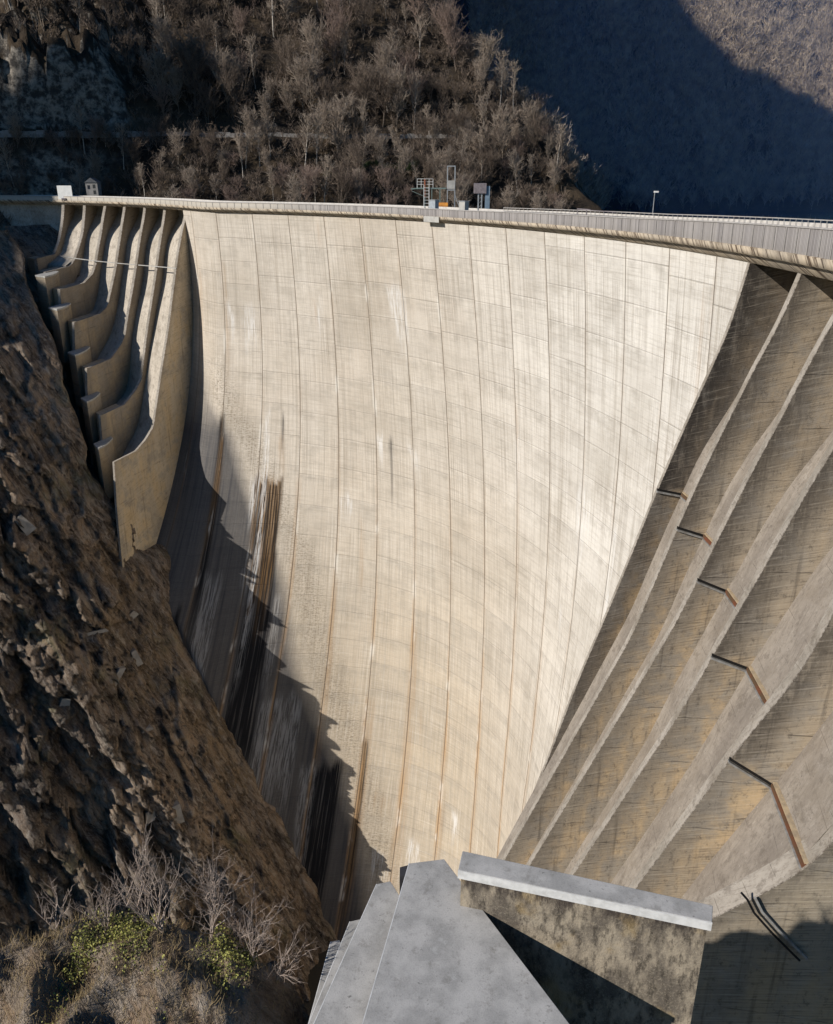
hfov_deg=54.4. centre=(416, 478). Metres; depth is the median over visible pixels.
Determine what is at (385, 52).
bare tree
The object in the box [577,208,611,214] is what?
railing
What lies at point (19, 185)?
bare tree
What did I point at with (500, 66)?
birch tree
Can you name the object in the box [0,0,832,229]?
hillside
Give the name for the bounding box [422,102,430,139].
birch tree
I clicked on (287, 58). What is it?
bare tree
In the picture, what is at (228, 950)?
ivy
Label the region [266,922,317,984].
bare shrub
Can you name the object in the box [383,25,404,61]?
birch tree
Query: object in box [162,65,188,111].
bare tree
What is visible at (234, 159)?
scrub bush
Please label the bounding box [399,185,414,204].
bare tree
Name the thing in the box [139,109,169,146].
bare tree
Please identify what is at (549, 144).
bare tree
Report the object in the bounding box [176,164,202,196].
bare tree
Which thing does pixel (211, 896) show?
bare shrub
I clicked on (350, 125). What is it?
bare tree
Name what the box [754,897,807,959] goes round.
drain pipe
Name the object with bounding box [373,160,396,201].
bare tree
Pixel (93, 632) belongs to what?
concrete block
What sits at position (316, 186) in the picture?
birch tree
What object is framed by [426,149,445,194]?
bare tree
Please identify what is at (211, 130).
scrub bush
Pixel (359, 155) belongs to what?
bare tree
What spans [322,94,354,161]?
bare tree
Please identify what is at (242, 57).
scrub bush
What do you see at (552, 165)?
bare tree
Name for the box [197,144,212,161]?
scrub bush
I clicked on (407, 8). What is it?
birch tree
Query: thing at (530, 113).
bare tree
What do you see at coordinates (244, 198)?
bare tree
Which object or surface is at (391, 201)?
bare tree
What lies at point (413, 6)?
bare tree
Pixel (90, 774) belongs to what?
gorge wall
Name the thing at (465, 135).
birch tree
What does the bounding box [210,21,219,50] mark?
birch tree
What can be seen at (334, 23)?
bare tree
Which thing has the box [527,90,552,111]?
bare tree
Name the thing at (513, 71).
birch tree
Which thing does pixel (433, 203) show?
control cabinet
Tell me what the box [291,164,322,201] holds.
bare tree
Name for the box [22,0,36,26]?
birch tree
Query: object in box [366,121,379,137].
scrub bush
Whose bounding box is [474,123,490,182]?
birch tree
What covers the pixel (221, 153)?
bare tree
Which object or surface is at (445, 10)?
bare tree
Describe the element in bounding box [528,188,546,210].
bare tree
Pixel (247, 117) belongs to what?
bare tree
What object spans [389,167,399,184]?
scrub bush
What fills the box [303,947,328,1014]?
valley floor
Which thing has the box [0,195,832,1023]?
arch dam
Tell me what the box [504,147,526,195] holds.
birch tree
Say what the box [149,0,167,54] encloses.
birch tree
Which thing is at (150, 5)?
bare tree
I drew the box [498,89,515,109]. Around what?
scrub bush
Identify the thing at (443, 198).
birch tree
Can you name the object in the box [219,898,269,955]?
bare shrub
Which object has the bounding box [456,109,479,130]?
bare tree
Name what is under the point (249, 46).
birch tree
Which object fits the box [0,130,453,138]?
retaining wall
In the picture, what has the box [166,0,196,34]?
bare tree
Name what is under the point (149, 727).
concrete block
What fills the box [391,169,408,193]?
bare tree
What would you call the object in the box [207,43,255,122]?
bare tree
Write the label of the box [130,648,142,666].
concrete block
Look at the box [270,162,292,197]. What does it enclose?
bare tree
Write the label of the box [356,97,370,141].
birch tree
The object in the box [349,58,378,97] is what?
bare tree
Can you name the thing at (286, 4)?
bare tree
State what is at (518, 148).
scrub bush
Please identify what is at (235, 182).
scrub bush
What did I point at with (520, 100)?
bare tree
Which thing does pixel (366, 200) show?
scrub bush
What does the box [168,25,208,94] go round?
bare tree
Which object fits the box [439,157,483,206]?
bare tree
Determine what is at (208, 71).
bare tree
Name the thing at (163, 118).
bare tree
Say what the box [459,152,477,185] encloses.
bare tree
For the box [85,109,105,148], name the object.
bare tree
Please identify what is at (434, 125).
bare tree
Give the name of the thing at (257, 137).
birch tree
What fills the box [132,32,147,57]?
bare tree
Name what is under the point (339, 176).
bare tree
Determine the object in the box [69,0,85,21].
birch tree
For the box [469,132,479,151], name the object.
birch tree
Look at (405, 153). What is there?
bare tree
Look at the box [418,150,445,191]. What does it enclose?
bare tree
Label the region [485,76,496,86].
scrub bush
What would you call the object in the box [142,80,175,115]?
scrub bush
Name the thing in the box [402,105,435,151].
bare tree
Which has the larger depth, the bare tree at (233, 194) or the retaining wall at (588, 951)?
the bare tree at (233, 194)
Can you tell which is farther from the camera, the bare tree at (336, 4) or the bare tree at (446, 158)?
the bare tree at (336, 4)
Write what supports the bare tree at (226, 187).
on the hillside
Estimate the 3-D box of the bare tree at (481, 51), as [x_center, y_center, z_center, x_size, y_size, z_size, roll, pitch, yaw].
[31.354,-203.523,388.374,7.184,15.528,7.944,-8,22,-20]
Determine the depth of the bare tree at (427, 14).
385.36 m
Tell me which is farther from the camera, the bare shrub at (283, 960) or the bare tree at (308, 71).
the bare tree at (308, 71)
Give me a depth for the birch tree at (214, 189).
312.34 m
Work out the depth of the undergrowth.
341.25 m
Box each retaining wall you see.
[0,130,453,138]
[458,851,712,1023]
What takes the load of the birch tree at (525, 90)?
on the hillside
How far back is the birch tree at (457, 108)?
344.67 m
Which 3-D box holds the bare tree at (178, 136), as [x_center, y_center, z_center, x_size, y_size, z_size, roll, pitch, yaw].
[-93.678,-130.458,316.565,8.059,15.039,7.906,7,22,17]
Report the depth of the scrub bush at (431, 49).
370.71 m
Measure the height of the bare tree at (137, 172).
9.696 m
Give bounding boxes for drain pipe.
[740,892,799,961]
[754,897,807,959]
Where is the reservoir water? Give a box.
[605,211,832,223]
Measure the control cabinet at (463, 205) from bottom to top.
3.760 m
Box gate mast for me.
[474,183,489,209]
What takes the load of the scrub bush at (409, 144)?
on the hillside
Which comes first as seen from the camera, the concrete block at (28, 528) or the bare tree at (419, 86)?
the concrete block at (28, 528)
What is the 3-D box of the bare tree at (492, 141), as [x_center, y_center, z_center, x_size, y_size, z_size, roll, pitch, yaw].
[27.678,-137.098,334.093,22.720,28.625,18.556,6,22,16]
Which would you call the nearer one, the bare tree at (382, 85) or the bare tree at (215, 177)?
the bare tree at (215, 177)
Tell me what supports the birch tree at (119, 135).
on the hillside
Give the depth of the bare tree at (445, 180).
324.86 m
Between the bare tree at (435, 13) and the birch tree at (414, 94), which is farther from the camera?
the bare tree at (435, 13)
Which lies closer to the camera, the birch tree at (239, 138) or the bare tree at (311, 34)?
the birch tree at (239, 138)
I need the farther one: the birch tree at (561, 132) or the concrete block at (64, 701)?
the birch tree at (561, 132)
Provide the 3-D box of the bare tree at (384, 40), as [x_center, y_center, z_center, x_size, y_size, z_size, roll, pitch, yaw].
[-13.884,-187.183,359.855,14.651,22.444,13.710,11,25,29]
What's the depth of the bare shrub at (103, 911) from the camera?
33.27 m
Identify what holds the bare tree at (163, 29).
on the hillside
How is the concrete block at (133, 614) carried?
attached to the gorge wall at (90, 774)
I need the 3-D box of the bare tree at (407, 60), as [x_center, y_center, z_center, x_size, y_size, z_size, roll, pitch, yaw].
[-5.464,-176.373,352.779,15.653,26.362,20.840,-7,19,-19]
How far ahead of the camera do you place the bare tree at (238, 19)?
349.88 m
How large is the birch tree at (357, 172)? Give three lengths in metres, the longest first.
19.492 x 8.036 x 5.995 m
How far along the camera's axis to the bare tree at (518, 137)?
345.17 m
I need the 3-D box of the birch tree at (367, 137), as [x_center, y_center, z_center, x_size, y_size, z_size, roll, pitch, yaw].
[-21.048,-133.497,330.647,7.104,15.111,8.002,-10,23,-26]
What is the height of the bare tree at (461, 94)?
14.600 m
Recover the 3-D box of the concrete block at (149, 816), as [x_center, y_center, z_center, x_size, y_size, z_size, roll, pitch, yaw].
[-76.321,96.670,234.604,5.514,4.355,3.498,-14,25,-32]
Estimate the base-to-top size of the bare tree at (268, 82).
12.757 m
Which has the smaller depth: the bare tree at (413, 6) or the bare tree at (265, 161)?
the bare tree at (265, 161)
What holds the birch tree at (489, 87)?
on the hillside
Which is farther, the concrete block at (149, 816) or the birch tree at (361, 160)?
the birch tree at (361, 160)
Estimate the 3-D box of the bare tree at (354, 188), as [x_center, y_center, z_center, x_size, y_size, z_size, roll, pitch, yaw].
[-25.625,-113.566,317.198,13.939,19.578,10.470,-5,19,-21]
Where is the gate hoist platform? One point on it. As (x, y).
(450, 185)
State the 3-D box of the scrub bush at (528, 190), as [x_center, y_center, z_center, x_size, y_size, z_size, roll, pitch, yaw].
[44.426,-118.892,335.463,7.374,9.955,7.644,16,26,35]
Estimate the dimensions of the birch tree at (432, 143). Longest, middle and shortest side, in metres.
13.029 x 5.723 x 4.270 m
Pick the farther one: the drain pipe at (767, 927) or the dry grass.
the drain pipe at (767, 927)
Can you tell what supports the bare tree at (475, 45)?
on the hillside
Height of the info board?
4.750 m
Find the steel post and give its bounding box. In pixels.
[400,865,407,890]
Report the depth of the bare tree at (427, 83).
359.75 m
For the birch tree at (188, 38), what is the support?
on the hillside
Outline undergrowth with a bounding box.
[0,0,580,227]
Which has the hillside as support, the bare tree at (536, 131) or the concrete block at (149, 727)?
the bare tree at (536, 131)
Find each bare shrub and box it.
[30,875,74,931]
[68,879,124,932]
[97,813,191,934]
[113,864,154,922]
[163,829,254,941]
[219,879,293,962]
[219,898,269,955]
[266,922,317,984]
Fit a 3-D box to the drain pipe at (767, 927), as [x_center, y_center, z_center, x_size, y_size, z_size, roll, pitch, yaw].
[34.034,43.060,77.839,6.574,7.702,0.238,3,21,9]
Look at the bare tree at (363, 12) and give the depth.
367.00 m
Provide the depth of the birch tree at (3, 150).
307.56 m
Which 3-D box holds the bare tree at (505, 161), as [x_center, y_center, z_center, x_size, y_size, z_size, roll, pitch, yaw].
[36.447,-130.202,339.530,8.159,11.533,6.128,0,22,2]
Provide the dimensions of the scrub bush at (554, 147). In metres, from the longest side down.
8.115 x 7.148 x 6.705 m
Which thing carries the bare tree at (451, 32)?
on the hillside
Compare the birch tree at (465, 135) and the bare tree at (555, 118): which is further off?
the bare tree at (555, 118)
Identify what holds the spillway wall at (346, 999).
on the ledge
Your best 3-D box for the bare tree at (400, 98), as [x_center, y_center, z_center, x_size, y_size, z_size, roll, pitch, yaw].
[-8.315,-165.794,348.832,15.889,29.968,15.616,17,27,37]
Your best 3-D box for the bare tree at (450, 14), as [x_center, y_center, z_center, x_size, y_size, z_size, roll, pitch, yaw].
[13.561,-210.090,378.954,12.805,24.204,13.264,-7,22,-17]
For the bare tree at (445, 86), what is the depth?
357.97 m
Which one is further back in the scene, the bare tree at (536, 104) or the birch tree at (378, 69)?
the bare tree at (536, 104)
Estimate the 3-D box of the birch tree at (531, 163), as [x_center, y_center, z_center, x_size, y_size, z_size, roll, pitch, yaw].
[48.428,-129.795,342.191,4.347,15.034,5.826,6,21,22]
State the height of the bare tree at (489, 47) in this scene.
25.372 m
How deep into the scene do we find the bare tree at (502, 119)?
340.50 m
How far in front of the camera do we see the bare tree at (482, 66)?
362.96 m
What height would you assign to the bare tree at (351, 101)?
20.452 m
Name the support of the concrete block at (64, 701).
attached to the gorge wall at (90, 774)
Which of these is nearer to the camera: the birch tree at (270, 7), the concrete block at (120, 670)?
the concrete block at (120, 670)
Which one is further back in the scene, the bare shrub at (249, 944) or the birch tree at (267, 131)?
the birch tree at (267, 131)
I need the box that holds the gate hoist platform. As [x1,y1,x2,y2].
[411,166,458,206]
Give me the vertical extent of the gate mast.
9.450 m
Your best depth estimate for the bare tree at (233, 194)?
310.15 m
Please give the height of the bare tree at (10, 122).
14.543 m
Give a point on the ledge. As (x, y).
(87, 1015)
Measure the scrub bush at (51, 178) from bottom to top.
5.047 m
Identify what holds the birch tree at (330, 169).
on the hillside
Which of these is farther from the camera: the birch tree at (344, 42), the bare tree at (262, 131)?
the birch tree at (344, 42)
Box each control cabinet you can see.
[429,199,438,208]
[458,201,468,209]
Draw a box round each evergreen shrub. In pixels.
[365,160,378,167]
[406,163,419,172]
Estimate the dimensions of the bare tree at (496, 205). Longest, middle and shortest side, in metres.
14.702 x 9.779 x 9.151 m
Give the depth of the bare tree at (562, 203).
331.79 m
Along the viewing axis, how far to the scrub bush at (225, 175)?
317.06 m
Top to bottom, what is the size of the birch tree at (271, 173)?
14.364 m
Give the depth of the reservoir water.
732.65 m
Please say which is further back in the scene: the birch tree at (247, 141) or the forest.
the forest
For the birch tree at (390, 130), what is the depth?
337.45 m
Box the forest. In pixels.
[464,0,832,209]
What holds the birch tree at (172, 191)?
on the hillside
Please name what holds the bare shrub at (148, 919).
on the ledge
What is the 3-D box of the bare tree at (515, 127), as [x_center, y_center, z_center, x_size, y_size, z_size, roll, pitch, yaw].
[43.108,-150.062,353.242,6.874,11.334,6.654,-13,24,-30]
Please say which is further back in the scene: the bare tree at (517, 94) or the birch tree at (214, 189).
the bare tree at (517, 94)
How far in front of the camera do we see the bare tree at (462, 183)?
318.89 m
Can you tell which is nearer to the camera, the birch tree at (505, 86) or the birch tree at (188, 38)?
the birch tree at (188, 38)
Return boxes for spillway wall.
[308,919,359,1023]
[308,940,340,1022]
[313,881,398,1023]
[362,859,568,1023]
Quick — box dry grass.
[0,910,309,1023]
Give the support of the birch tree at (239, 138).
on the hillside
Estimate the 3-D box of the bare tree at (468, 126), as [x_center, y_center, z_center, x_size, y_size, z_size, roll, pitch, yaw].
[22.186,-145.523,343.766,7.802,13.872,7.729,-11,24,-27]
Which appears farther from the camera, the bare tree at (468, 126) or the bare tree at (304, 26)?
the bare tree at (304, 26)
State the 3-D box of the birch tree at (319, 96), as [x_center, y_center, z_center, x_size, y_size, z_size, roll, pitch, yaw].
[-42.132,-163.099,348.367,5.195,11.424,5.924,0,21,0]
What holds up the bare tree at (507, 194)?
on the hillside
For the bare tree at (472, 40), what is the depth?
395.96 m
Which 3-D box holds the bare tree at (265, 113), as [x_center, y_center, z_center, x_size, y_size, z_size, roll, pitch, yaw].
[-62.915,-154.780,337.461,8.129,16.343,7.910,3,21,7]
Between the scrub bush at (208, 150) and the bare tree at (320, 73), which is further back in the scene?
the bare tree at (320, 73)
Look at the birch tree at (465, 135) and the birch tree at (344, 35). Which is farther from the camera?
the birch tree at (344, 35)
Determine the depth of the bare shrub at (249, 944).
33.00 m
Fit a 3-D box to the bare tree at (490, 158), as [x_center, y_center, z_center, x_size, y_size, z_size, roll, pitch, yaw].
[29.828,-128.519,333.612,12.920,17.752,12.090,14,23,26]
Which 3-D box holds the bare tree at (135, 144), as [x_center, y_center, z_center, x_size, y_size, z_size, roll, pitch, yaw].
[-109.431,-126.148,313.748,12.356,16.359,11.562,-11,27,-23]
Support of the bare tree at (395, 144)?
on the hillside
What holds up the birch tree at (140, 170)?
on the hillside
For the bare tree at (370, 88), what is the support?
on the hillside
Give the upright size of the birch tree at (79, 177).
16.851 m
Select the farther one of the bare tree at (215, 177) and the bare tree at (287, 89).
the bare tree at (287, 89)
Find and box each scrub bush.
[42,127,56,147]
[46,172,55,181]
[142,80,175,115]
[179,186,196,198]
[188,125,201,144]
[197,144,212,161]
[203,125,217,140]
[216,165,229,186]
[224,47,250,77]
[224,150,242,171]
[226,175,243,193]
[289,133,305,158]
[297,163,323,189]
[336,180,353,202]
[356,191,381,203]
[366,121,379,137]
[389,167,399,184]
[404,138,418,156]
[429,44,441,63]
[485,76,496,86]
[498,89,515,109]
[506,136,528,157]
[519,182,532,197]
[541,123,554,140]
[547,192,564,210]
[552,141,561,156]
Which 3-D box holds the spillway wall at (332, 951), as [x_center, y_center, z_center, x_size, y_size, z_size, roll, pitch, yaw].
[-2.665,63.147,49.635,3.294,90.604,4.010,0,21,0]
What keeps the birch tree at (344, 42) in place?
on the hillside
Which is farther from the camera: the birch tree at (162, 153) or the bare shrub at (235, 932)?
the birch tree at (162, 153)
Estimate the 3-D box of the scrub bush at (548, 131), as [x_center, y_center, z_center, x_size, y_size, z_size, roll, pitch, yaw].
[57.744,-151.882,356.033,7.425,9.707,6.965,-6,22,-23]
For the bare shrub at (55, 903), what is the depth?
33.62 m
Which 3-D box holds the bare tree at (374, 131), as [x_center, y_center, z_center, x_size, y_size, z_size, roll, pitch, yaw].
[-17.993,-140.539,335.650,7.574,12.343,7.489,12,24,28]
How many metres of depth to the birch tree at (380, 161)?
325.66 m
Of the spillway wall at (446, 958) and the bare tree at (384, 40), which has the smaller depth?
the spillway wall at (446, 958)
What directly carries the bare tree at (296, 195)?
on the hillside
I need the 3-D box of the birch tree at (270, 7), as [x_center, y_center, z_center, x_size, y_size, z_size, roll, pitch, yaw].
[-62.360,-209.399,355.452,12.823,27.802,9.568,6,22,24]
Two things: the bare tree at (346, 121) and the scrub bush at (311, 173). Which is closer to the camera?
the scrub bush at (311, 173)
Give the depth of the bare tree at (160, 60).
330.67 m
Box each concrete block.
[15,513,35,535]
[59,697,70,709]
[87,628,107,635]
[114,666,125,685]
[129,610,138,618]
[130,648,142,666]
[141,724,152,732]
[143,810,154,823]
[172,800,184,823]
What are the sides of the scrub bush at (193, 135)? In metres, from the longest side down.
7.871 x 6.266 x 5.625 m
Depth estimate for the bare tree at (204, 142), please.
316.82 m
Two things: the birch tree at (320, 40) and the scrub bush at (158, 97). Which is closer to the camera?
the scrub bush at (158, 97)
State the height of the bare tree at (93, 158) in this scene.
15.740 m
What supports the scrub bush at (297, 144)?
on the hillside
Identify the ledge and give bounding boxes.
[0,918,309,1023]
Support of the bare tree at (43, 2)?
on the hillside
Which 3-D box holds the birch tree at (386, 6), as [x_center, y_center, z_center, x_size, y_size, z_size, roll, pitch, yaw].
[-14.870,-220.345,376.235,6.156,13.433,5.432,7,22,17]
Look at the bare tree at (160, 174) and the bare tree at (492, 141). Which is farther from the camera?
the bare tree at (492, 141)
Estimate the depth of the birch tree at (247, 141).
320.09 m
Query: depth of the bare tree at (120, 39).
334.52 m
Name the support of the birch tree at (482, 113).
on the hillside
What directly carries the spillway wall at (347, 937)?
on the ledge
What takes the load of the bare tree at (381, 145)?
on the hillside
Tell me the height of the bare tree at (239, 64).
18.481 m
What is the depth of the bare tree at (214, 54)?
333.70 m
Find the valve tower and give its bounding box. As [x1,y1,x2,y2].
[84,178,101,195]
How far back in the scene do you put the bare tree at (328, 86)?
340.18 m
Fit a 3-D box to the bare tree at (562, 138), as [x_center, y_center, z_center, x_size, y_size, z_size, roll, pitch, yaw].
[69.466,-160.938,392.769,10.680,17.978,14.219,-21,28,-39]
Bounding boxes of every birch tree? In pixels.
[0,136,13,185]
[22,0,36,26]
[68,167,86,195]
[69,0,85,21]
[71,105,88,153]
[114,122,127,168]
[136,162,145,196]
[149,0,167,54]
[155,147,167,169]
[163,183,181,197]
[182,33,198,78]
[208,173,221,199]
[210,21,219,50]
[231,131,244,175]
[240,130,251,159]
[243,33,257,88]
[251,126,264,165]
[260,116,277,155]
[264,0,278,37]
[264,165,276,201]
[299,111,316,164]
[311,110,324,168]
[312,170,317,202]
[313,30,327,53]
[313,88,322,109]
[318,153,337,202]
[338,28,351,73]
[340,23,349,55]
[343,168,363,202]
[350,143,369,174]
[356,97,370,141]
[358,133,374,157]
[375,63,392,111]
[377,154,388,188]
[379,0,390,19]
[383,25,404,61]
[388,124,398,147]
[400,2,410,26]
[408,68,423,128]
[409,159,419,184]
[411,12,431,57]
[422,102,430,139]
[428,138,436,156]
[434,182,451,202]
[450,127,473,172]
[452,101,461,139]
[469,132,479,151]
[472,95,488,129]
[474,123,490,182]
[482,80,493,109]
[493,48,508,105]
[495,60,510,91]
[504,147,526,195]
[507,60,521,107]
[517,84,529,110]
[528,153,534,182]
[554,121,571,166]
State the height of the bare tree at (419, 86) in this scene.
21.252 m
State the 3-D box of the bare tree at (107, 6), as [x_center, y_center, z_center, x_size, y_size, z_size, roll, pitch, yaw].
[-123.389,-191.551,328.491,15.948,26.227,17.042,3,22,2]
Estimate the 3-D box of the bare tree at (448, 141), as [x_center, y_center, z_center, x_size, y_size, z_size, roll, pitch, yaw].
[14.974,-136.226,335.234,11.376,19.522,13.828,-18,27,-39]
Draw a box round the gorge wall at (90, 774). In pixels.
[0,224,337,1002]
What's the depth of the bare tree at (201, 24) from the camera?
341.92 m
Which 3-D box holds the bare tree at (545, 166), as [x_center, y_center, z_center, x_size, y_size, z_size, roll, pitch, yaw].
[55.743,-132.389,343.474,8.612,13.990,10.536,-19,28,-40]
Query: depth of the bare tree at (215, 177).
314.46 m
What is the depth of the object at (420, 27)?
369.71 m
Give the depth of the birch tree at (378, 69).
350.37 m
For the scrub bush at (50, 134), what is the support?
on the hillside
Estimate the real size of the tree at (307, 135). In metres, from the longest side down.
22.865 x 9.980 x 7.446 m
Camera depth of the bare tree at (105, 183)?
312.62 m
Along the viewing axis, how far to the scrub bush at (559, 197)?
336.39 m
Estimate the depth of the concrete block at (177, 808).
236.67 m
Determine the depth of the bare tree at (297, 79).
340.94 m
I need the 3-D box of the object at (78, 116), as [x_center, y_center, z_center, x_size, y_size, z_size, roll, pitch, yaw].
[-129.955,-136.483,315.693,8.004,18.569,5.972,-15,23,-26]
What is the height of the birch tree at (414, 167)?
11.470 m
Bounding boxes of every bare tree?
[3,111,25,147]
[3,158,33,194]
[25,0,64,30]
[83,147,103,179]
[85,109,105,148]
[94,174,115,195]
[97,0,121,42]
[113,27,137,72]
[117,130,147,174]
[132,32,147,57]
[133,166,143,187]
[138,39,174,106]
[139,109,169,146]
[144,0,166,28]
[145,14,181,70]
[151,168,169,194]
[161,114,175,135]
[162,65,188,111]
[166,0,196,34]
[167,125,184,164]
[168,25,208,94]
[171,32,215,107]
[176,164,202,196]
[185,9,216,53]
[195,127,222,170]
[198,47,221,84]
[202,44,241,106]
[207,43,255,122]
[209,170,222,188]
[215,148,228,167]
[217,185,229,197]
[223,183,243,200]
[225,56,244,89]
[231,0,252,45]
[234,105,257,151]
[235,192,253,200]
[254,118,269,153]
[255,89,272,118]
[260,147,271,171]
[262,77,275,106]
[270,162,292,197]
[271,26,308,84]
[273,0,300,32]
[275,77,297,121]
[281,168,307,201]
[285,51,318,115]
[287,50,324,119]
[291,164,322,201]
[296,10,327,80]
[298,65,323,99]
[299,20,312,43]
[309,69,342,131]
[311,97,336,150]
[315,88,368,150]
[316,1,355,74]
[321,161,356,202]
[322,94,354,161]
[326,0,347,26]
[334,78,369,114]
[334,92,360,141]
[335,122,376,195]
[336,165,367,203]
[340,46,391,119]
[340,101,353,132]
[349,0,375,39]
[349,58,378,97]
[356,171,372,195]
[362,70,381,108]
[363,124,380,145]
[366,59,407,126]
[368,29,396,79]
[370,39,397,89]
[373,132,388,162]
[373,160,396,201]
[380,58,413,130]
[382,193,398,204]
[388,43,418,104]
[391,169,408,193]
[392,137,403,158]
[392,143,413,176]
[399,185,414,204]
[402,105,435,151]
[403,0,427,32]
[405,67,432,113]
[406,150,428,176]
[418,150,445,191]
[421,0,443,31]
[423,73,437,102]
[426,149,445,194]
[427,114,443,143]
[428,0,461,60]
[429,0,445,38]
[432,0,468,70]
[432,77,453,104]
[433,0,459,45]
[433,127,465,159]
[436,145,459,188]
[436,162,453,197]
[438,103,465,148]
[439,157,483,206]
[444,145,491,199]
[449,76,468,103]
[449,168,475,206]
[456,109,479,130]
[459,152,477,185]
[460,114,512,178]
[463,120,475,145]
[464,29,480,59]
[467,33,483,58]
[468,29,503,87]
[473,57,490,95]
[475,37,486,59]
[477,145,505,185]
[486,97,501,125]
[489,99,517,157]
[490,198,506,208]
[494,156,510,179]
[499,181,520,209]
[507,131,526,160]
[510,88,520,108]
[510,120,521,139]
[515,92,528,113]
[518,94,543,152]
[519,105,550,162]
[525,97,545,126]
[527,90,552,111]
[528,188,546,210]
[534,152,556,183]
[537,114,556,136]
[543,132,556,156]
[545,109,560,135]
[545,152,564,191]
[551,128,571,145]
[552,198,566,211]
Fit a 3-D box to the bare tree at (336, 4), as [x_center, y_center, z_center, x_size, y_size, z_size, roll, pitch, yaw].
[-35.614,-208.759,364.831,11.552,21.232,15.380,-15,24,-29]
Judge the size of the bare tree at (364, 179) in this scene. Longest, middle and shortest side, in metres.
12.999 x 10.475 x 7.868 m
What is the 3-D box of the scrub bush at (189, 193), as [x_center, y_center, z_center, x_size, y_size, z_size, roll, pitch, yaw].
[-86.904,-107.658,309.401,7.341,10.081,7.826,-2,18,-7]
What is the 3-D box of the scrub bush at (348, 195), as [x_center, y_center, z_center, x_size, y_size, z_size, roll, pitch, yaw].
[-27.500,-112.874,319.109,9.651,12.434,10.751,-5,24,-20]
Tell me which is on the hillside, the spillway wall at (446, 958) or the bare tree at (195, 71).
the bare tree at (195, 71)
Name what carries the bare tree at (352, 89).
on the hillside
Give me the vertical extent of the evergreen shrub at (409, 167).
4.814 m
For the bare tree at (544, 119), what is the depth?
378.61 m
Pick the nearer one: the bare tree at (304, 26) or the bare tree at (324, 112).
the bare tree at (324, 112)
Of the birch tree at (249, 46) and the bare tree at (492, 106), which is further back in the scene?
the bare tree at (492, 106)
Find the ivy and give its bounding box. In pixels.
[15,903,259,1023]
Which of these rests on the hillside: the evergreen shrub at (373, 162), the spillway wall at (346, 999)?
the evergreen shrub at (373, 162)
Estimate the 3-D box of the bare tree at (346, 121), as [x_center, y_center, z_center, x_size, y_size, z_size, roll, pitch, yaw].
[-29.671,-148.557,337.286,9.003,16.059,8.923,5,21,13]
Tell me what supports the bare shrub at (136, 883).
on the ledge
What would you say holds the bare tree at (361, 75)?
on the hillside
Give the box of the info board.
[57,186,72,199]
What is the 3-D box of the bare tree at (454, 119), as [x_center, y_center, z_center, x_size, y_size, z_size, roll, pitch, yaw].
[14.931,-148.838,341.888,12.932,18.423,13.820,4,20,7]
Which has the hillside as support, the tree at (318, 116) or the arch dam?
the tree at (318, 116)
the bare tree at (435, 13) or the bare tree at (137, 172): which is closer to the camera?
the bare tree at (137, 172)
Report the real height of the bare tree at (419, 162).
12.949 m
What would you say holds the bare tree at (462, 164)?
on the hillside

